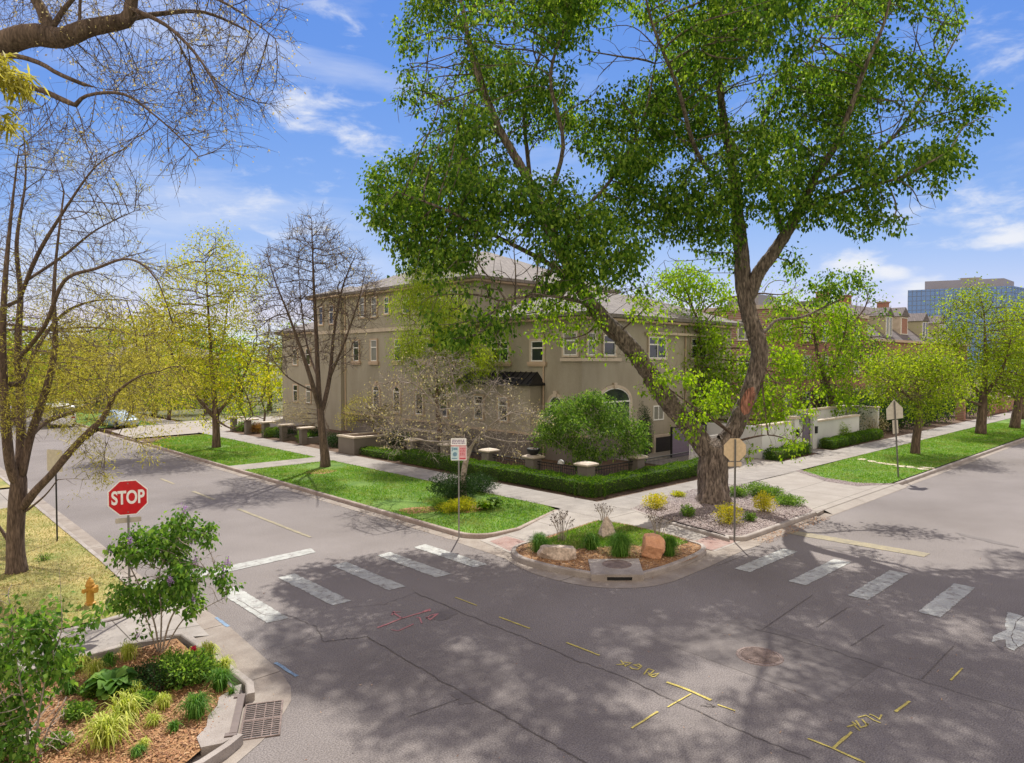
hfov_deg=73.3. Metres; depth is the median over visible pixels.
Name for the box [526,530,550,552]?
grass clump
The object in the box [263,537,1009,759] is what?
leaf litter
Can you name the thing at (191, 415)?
garden soil
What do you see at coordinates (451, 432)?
magnolia tree
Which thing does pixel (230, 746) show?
kerb
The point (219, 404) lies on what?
neighbour house
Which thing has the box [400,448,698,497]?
box hedge
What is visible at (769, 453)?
box hedge
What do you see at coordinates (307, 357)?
window
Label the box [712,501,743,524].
gravel bed shrub
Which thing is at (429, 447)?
iron fence
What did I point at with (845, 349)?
garden tree
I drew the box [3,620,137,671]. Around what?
sidewalk
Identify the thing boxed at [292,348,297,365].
window
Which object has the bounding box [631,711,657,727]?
utility paint line
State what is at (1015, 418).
street tree
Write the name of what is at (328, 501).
leaf litter
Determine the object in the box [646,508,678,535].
dry shrub
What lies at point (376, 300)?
window
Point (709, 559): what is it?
gutter
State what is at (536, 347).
window
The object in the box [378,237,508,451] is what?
willow tree
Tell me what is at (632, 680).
road crack
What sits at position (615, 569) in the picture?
storm inlet
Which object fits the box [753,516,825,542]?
leaf litter
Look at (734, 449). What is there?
stop sign
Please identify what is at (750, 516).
gravel bed shrub
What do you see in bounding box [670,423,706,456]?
driveway gate
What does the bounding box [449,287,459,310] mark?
window
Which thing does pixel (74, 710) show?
perennial
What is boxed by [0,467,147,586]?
gutter
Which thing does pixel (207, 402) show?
distant tree
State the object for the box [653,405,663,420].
window
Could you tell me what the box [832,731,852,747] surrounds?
utility paint line
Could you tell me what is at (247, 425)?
garden pillar
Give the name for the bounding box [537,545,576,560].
boulder
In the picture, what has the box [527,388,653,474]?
serviceberry tree
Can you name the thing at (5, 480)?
kerb
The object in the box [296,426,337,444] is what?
garden pillar
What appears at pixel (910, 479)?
kerb
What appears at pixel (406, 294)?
window
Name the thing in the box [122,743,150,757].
ornamental grass
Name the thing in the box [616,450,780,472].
driveway
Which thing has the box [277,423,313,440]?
garden pillar
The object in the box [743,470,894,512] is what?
driveway
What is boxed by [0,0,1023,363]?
sky
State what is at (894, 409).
school crossing sign
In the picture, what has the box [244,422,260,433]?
garden shrub
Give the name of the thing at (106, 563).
kerb
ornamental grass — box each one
[50,676,81,695]
[59,706,143,759]
[72,653,96,674]
[77,657,113,681]
[91,688,153,729]
[96,651,122,667]
[115,640,143,662]
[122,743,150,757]
[126,679,148,693]
[131,735,151,748]
[139,709,169,729]
[151,691,176,712]
[165,718,185,733]
[171,691,221,724]
[196,639,223,662]
[199,664,242,694]
[214,654,236,673]
[224,685,237,695]
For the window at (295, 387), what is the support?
in the townhouse
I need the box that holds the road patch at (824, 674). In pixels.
[673,617,884,702]
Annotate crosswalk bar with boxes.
[224,587,287,622]
[278,573,350,604]
[332,562,404,589]
[378,552,449,576]
[415,544,485,566]
[735,549,797,571]
[789,559,849,584]
[849,570,906,599]
[918,583,974,616]
[992,612,1023,650]
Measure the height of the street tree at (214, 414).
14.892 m
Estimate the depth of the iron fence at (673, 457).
34.17 m
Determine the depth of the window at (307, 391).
63.56 m
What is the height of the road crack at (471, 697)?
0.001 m
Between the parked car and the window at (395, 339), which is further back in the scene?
the parked car
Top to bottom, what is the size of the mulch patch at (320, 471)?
0.001 m
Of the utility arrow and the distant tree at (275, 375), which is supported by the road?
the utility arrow
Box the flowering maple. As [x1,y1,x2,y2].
[7,291,194,425]
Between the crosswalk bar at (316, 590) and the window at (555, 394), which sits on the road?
the crosswalk bar at (316, 590)
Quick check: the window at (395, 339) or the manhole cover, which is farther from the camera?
the window at (395, 339)
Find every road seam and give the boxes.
[761,594,812,629]
[921,646,952,678]
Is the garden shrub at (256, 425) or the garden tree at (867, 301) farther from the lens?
the garden tree at (867, 301)
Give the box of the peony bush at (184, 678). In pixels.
[156,645,218,691]
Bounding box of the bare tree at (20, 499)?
[0,113,221,574]
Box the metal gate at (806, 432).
[798,414,810,447]
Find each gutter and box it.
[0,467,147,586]
[10,406,476,541]
[182,603,290,762]
[458,538,510,557]
[505,541,760,587]
[705,539,762,554]
[748,487,906,542]
[903,440,1023,486]
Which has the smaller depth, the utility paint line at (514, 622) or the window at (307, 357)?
the utility paint line at (514, 622)
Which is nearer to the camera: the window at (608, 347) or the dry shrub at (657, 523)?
the dry shrub at (657, 523)
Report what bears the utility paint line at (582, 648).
on the road
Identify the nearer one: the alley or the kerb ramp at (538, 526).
the kerb ramp at (538, 526)
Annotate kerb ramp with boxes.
[119,604,208,641]
[480,510,600,552]
[600,510,740,550]
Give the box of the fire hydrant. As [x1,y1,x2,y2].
[81,577,98,605]
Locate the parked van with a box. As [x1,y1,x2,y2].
[41,403,75,427]
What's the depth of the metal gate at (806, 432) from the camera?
43.75 m
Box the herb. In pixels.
[42,726,79,751]
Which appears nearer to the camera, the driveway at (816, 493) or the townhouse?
the driveway at (816, 493)
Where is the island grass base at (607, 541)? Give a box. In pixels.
[546,521,687,548]
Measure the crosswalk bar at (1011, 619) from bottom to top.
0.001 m
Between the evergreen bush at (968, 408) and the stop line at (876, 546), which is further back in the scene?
the evergreen bush at (968, 408)
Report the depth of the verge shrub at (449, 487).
27.89 m
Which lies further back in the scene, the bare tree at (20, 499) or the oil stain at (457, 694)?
the bare tree at (20, 499)
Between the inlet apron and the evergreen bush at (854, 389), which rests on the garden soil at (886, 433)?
the evergreen bush at (854, 389)
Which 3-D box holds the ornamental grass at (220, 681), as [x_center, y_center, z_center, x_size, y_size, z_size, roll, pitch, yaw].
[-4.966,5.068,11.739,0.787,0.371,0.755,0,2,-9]
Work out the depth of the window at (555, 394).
38.89 m
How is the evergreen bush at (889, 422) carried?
on the garden soil at (886, 433)
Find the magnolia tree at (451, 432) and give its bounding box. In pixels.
[347,347,555,497]
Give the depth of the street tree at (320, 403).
36.14 m
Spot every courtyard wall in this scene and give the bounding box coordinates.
[707,421,793,458]
[791,405,879,436]
[817,414,859,447]
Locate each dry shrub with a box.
[549,509,574,540]
[594,502,613,520]
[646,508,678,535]
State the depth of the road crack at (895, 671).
12.72 m
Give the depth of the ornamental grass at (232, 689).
11.52 m
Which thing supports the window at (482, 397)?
in the townhouse
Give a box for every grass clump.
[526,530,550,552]
[580,531,603,550]
[598,531,641,558]
[663,535,681,557]
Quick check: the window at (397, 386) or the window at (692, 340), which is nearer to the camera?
the window at (692, 340)
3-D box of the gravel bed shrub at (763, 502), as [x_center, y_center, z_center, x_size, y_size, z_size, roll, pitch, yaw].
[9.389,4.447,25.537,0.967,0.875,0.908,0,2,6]
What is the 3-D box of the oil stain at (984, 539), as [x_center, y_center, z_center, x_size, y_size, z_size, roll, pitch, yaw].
[15.127,5.062,22.006,0.380,0.001,2.023,-1,2,-21]
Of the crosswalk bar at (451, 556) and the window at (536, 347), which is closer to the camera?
the crosswalk bar at (451, 556)
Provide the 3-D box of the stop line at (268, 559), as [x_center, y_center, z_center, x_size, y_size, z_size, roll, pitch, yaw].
[-7.694,5.143,19.057,0.619,0.001,4.935,2,2,44]
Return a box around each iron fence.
[416,443,439,451]
[471,451,480,459]
[492,454,524,464]
[537,461,576,475]
[595,461,632,476]
[645,451,688,467]
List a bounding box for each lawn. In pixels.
[0,478,9,487]
[28,400,156,427]
[154,435,312,465]
[246,461,552,532]
[806,419,1023,482]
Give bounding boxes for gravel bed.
[798,470,885,485]
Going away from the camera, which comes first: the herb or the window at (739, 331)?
the herb
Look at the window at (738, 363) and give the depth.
60.21 m
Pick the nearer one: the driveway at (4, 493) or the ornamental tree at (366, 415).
the driveway at (4, 493)
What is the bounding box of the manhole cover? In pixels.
[736,646,783,665]
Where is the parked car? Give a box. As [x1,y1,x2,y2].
[98,410,138,428]
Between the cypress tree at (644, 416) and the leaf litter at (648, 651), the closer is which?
the leaf litter at (648, 651)
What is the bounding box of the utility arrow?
[377,610,428,627]
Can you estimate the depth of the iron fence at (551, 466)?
31.20 m
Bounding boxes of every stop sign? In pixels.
[107,480,147,613]
[724,438,745,541]
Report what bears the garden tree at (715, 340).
on the garden soil at (886, 433)
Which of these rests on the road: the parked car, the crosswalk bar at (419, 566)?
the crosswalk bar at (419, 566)
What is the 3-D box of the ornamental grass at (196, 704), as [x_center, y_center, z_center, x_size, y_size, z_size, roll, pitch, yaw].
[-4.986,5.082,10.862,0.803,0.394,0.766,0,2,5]
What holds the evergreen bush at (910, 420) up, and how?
on the garden soil at (886, 433)
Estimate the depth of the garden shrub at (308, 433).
47.79 m
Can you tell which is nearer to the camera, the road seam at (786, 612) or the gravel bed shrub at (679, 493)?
the road seam at (786, 612)
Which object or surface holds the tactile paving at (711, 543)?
on the kerb ramp at (635, 518)
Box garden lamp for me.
[557,460,564,471]
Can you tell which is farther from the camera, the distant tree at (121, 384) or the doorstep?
the distant tree at (121, 384)
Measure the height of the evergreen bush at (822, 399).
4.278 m
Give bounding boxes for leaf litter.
[171,454,452,538]
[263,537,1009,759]
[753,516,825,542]
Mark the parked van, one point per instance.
(60, 420)
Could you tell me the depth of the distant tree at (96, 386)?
82.89 m
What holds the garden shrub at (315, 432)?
on the garden soil at (886, 433)
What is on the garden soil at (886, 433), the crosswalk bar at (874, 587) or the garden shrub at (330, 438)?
the garden shrub at (330, 438)
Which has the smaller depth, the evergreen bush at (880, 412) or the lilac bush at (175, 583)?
the lilac bush at (175, 583)
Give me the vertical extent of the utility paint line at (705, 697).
0.001 m
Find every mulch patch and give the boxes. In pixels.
[304,469,336,473]
[399,506,437,513]
[452,506,488,512]
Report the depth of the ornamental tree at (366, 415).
44.19 m
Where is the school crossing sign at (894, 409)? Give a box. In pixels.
[886,400,902,476]
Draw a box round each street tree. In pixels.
[125,219,288,447]
[237,201,386,466]
[849,334,988,453]
[917,272,1023,433]
[970,289,1023,427]
[996,343,1023,418]
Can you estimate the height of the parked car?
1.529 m
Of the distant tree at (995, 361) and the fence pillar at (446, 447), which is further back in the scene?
the distant tree at (995, 361)
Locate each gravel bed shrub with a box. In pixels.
[641,493,667,508]
[671,490,686,496]
[679,503,695,517]
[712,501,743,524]
[729,485,748,496]
[739,480,768,495]
[742,511,756,521]
[750,489,779,511]
[756,484,784,497]
[773,493,807,506]
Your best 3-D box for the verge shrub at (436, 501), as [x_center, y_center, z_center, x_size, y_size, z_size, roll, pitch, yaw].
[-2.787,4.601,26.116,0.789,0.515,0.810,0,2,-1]
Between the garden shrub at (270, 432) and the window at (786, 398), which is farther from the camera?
the window at (786, 398)
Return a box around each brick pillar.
[955,397,967,420]
[998,392,1006,411]
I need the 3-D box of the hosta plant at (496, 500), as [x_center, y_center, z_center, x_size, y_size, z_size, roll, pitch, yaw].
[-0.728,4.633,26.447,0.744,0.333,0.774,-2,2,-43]
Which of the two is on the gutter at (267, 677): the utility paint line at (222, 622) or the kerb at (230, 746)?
the utility paint line at (222, 622)
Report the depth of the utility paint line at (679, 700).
11.59 m
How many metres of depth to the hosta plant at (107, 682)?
11.39 m
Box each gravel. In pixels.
[631,484,812,535]
[797,470,889,485]
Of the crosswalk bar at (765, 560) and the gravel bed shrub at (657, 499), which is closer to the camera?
the crosswalk bar at (765, 560)
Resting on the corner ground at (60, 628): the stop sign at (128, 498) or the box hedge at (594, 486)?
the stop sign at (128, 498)
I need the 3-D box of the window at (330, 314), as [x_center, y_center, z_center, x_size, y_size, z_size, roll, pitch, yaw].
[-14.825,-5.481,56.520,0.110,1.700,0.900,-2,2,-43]
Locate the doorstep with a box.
[809,448,831,452]
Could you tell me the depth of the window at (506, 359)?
41.96 m
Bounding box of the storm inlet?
[588,558,643,580]
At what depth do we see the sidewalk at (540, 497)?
35.55 m
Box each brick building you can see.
[694,294,868,425]
[792,292,970,402]
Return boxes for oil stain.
[430,609,457,620]
[451,684,477,704]
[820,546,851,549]
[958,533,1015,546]
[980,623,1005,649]
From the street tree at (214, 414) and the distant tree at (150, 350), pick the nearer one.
the street tree at (214, 414)
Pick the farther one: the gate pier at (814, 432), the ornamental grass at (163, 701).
the gate pier at (814, 432)
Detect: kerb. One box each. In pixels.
[0,475,9,484]
[0,504,136,645]
[3,632,254,703]
[28,409,555,538]
[193,733,242,762]
[511,539,705,578]
[631,508,823,541]
[894,438,1023,484]
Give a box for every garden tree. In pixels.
[621,258,812,438]
[632,260,811,312]
[759,284,893,417]
[814,275,901,406]
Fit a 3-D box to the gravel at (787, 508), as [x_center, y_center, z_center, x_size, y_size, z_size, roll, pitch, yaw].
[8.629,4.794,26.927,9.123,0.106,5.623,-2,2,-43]
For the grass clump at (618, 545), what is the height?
0.712 m
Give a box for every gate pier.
[785,416,800,442]
[803,413,818,448]
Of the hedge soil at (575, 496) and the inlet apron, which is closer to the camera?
the inlet apron
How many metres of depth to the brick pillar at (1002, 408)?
76.11 m
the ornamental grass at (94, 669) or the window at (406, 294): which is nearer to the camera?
the ornamental grass at (94, 669)
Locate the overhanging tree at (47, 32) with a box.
[0,0,314,205]
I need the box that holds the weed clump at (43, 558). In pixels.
[33,552,52,561]
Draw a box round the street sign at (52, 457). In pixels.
[47,449,62,540]
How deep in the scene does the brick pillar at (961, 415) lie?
65.73 m
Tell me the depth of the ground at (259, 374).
308.24 m
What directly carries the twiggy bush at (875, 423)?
on the garden soil at (886, 433)
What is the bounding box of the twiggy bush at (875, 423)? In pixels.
[859,414,890,429]
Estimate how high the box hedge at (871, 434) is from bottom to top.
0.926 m
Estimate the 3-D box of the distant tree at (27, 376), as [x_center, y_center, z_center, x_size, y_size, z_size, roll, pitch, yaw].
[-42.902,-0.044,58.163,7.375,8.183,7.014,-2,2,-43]
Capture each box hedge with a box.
[359,445,406,460]
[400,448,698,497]
[763,441,812,460]
[818,433,860,448]
[847,427,884,442]
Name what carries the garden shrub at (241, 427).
on the garden soil at (886, 433)
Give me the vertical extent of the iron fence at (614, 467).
0.860 m
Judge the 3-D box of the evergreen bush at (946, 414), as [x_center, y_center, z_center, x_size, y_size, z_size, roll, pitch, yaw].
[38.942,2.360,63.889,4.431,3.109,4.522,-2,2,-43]
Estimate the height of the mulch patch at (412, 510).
0.001 m
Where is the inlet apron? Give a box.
[197,684,241,755]
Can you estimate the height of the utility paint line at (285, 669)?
0.001 m
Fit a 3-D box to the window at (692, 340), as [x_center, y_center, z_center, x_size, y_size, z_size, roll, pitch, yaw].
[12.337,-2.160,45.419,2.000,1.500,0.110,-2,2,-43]
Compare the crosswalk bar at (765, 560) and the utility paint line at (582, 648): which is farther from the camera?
the crosswalk bar at (765, 560)
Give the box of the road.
[0,407,1023,762]
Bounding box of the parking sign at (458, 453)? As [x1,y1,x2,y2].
[451,438,466,537]
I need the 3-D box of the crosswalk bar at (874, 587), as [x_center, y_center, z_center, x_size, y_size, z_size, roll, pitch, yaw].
[9.406,5.184,17.617,2.963,0.001,0.493,-2,2,-43]
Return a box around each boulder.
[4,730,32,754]
[62,731,75,745]
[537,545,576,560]
[598,516,615,537]
[641,533,664,558]
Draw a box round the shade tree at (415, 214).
[351,0,1013,504]
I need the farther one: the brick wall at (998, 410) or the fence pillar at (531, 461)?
the brick wall at (998, 410)
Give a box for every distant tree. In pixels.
[7,312,76,424]
[7,337,47,415]
[23,334,111,409]
[25,365,81,420]
[73,310,140,387]
[77,343,122,407]
[89,344,170,415]
[95,292,199,415]
[131,340,206,420]
[176,322,215,347]
[177,342,244,413]
[184,316,242,391]
[204,328,281,407]
[235,331,282,410]
[263,318,310,396]
[976,329,1021,391]
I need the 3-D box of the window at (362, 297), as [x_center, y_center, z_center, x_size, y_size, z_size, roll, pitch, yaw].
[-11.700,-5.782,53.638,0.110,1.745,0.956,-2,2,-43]
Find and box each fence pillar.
[404,438,422,449]
[437,442,451,454]
[478,448,499,461]
[522,454,544,469]
[573,461,598,476]
[625,454,647,470]
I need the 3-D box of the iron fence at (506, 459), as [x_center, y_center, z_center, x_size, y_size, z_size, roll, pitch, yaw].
[-0.075,4.105,33.541,0.040,0.860,2.590,-2,2,-43]
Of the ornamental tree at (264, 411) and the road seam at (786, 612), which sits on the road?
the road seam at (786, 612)
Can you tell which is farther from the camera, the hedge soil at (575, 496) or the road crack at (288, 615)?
the hedge soil at (575, 496)
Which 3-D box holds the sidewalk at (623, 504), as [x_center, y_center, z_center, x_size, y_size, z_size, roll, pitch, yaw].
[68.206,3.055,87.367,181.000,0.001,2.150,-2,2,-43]
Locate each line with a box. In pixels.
[141,548,314,588]
[192,491,213,499]
[215,617,229,626]
[237,509,310,536]
[274,662,297,676]
[500,617,528,627]
[566,642,598,654]
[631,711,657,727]
[666,681,711,699]
[667,693,690,706]
[788,531,929,556]
[807,738,864,762]
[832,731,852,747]
[894,701,910,711]
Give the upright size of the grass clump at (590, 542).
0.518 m
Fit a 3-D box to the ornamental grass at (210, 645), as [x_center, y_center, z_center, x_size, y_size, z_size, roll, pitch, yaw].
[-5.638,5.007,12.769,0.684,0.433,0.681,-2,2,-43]
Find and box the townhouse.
[274,251,743,462]
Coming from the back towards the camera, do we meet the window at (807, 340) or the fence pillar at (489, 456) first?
the window at (807, 340)
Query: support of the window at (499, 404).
in the townhouse
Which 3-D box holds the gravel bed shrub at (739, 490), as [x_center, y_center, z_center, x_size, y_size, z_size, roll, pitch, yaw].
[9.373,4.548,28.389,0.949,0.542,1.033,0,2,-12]
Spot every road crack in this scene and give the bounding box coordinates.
[237,599,323,641]
[324,636,586,762]
[415,592,810,758]
[757,629,1021,710]
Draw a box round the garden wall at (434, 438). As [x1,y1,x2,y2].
[408,428,464,452]
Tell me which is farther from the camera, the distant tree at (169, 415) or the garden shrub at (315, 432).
the distant tree at (169, 415)
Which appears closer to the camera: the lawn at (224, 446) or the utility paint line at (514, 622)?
the utility paint line at (514, 622)
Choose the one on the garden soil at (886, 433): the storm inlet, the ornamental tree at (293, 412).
the ornamental tree at (293, 412)
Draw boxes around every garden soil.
[57,378,282,420]
[228,382,1014,501]
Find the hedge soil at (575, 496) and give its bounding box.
[386,460,696,500]
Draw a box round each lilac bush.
[0,571,112,762]
[99,502,245,652]
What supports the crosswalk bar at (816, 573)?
on the road
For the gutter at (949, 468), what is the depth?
37.38 m
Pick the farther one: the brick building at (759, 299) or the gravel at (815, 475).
the brick building at (759, 299)
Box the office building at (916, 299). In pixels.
[908,277,1023,374]
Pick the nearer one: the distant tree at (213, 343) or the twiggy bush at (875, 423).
the twiggy bush at (875, 423)
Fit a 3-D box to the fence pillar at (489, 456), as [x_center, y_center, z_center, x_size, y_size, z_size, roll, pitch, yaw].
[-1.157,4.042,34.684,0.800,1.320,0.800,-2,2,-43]
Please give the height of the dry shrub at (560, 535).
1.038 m
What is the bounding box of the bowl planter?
[527,447,539,454]
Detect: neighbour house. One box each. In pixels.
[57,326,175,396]
[86,337,234,409]
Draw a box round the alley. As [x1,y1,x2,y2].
[112,416,310,437]
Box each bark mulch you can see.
[0,640,229,762]
[517,520,705,570]
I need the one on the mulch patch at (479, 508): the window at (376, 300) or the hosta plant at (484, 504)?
the hosta plant at (484, 504)
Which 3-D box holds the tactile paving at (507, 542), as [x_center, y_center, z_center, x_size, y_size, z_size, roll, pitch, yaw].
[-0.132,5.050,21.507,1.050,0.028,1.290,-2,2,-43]
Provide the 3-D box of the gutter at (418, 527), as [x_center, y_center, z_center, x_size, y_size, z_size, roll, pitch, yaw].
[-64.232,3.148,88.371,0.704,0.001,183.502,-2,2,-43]
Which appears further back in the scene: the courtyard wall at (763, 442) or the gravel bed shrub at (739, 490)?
the courtyard wall at (763, 442)
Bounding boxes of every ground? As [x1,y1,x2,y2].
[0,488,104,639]
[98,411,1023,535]
[231,364,1017,707]
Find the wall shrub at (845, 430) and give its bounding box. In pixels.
[839,422,851,434]
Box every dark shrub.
[131,655,157,684]
[135,661,182,692]
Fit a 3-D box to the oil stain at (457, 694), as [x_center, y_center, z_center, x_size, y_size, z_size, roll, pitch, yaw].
[-0.813,5.356,11.800,0.441,0.001,0.716,-1,2,-27]
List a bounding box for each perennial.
[50,653,89,672]
[60,699,96,724]
[75,675,97,698]
[131,687,159,708]
[146,646,182,670]
[187,653,222,684]
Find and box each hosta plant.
[80,665,145,699]
[476,500,495,509]
[486,497,502,505]
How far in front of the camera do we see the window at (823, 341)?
64.88 m
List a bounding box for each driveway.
[0,489,33,508]
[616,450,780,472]
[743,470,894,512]
[824,484,905,513]
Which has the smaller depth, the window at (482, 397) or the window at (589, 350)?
the window at (589, 350)
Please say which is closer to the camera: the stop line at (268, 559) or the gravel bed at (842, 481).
the stop line at (268, 559)
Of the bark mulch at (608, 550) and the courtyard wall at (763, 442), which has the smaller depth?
the bark mulch at (608, 550)
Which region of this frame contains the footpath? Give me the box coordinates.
[231,457,319,469]
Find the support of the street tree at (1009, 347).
on the lawn at (923, 447)
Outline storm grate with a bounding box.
[224,693,283,739]
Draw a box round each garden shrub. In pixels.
[234,422,252,431]
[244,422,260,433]
[259,426,278,436]
[273,426,298,438]
[295,430,317,442]
[307,426,328,436]
[327,432,339,447]
[380,427,412,449]
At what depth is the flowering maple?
23.61 m
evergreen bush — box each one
[795,380,858,409]
[834,394,891,429]
[841,384,889,402]
[864,398,913,431]
[884,391,940,427]
[893,392,948,424]
[912,391,956,422]
[943,393,995,418]
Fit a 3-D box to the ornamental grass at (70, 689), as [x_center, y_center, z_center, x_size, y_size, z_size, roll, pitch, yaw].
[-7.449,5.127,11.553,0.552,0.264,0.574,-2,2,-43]
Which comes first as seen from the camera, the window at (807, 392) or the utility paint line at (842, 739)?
the utility paint line at (842, 739)
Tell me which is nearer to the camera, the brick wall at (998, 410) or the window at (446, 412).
the window at (446, 412)
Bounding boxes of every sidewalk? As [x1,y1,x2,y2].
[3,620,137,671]
[55,399,179,423]
[199,430,592,507]
[560,411,1011,517]
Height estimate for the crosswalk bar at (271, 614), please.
0.001 m
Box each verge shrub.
[425,471,489,499]
[428,496,447,509]
[435,500,462,512]
[448,496,478,511]
[467,470,501,493]
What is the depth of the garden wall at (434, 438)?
42.30 m
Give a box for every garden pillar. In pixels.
[228,416,269,431]
[242,418,278,433]
[259,421,298,437]
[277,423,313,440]
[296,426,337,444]
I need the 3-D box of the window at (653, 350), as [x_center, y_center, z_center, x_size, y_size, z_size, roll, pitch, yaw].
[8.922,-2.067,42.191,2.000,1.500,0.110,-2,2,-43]
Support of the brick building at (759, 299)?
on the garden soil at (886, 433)
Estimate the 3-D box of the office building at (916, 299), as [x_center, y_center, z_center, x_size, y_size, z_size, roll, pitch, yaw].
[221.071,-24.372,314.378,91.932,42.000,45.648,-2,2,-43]
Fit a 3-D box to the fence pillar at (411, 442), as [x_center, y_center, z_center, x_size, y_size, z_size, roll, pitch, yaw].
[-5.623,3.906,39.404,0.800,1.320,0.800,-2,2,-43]
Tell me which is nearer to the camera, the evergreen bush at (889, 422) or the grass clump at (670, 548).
the grass clump at (670, 548)
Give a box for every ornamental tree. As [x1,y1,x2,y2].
[219,388,285,421]
[268,391,328,435]
[333,387,401,431]
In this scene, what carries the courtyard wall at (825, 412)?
on the garden soil at (886, 433)
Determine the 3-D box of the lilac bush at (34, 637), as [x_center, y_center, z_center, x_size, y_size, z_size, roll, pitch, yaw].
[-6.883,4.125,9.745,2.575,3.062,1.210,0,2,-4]
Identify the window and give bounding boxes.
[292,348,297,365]
[292,384,298,402]
[305,347,310,365]
[305,384,311,403]
[318,306,323,325]
[328,304,334,324]
[350,339,360,364]
[358,296,365,318]
[368,339,378,364]
[370,296,377,317]
[372,381,380,411]
[383,296,389,315]
[391,338,403,364]
[392,383,401,413]
[401,294,410,314]
[414,383,423,415]
[420,336,431,364]
[439,384,448,418]
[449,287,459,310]
[473,394,484,420]
[488,340,511,365]
[497,395,508,422]
[527,339,546,365]
[547,391,564,427]
[562,330,578,356]
[586,331,596,356]
[596,383,631,435]
[602,333,616,356]
[647,335,667,359]
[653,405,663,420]
[690,337,707,359]
[736,355,749,375]
[737,319,747,340]
[782,393,790,411]
[802,355,810,375]
[802,391,810,406]
[803,321,810,341]
[821,322,828,342]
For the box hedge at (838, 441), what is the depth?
44.83 m
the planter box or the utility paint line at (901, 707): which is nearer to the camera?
the utility paint line at (901, 707)
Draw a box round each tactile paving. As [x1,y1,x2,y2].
[491,536,525,550]
[696,536,735,549]
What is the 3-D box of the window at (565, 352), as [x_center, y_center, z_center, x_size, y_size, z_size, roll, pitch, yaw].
[3.223,-2.070,37.962,0.110,1.450,1.200,-2,2,-43]
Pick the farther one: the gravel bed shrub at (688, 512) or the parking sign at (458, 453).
the gravel bed shrub at (688, 512)
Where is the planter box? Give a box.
[336,431,403,454]
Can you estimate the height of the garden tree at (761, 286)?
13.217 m
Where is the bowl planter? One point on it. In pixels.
(533, 451)
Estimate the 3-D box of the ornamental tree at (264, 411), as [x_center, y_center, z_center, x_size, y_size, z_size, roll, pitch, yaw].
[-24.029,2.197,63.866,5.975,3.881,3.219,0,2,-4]
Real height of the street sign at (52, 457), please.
3.010 m
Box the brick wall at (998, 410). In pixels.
[990,396,1013,413]
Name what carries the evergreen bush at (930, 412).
on the garden soil at (886, 433)
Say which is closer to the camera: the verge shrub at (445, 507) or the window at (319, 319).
the verge shrub at (445, 507)
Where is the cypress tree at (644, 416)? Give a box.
[637,401,653,458]

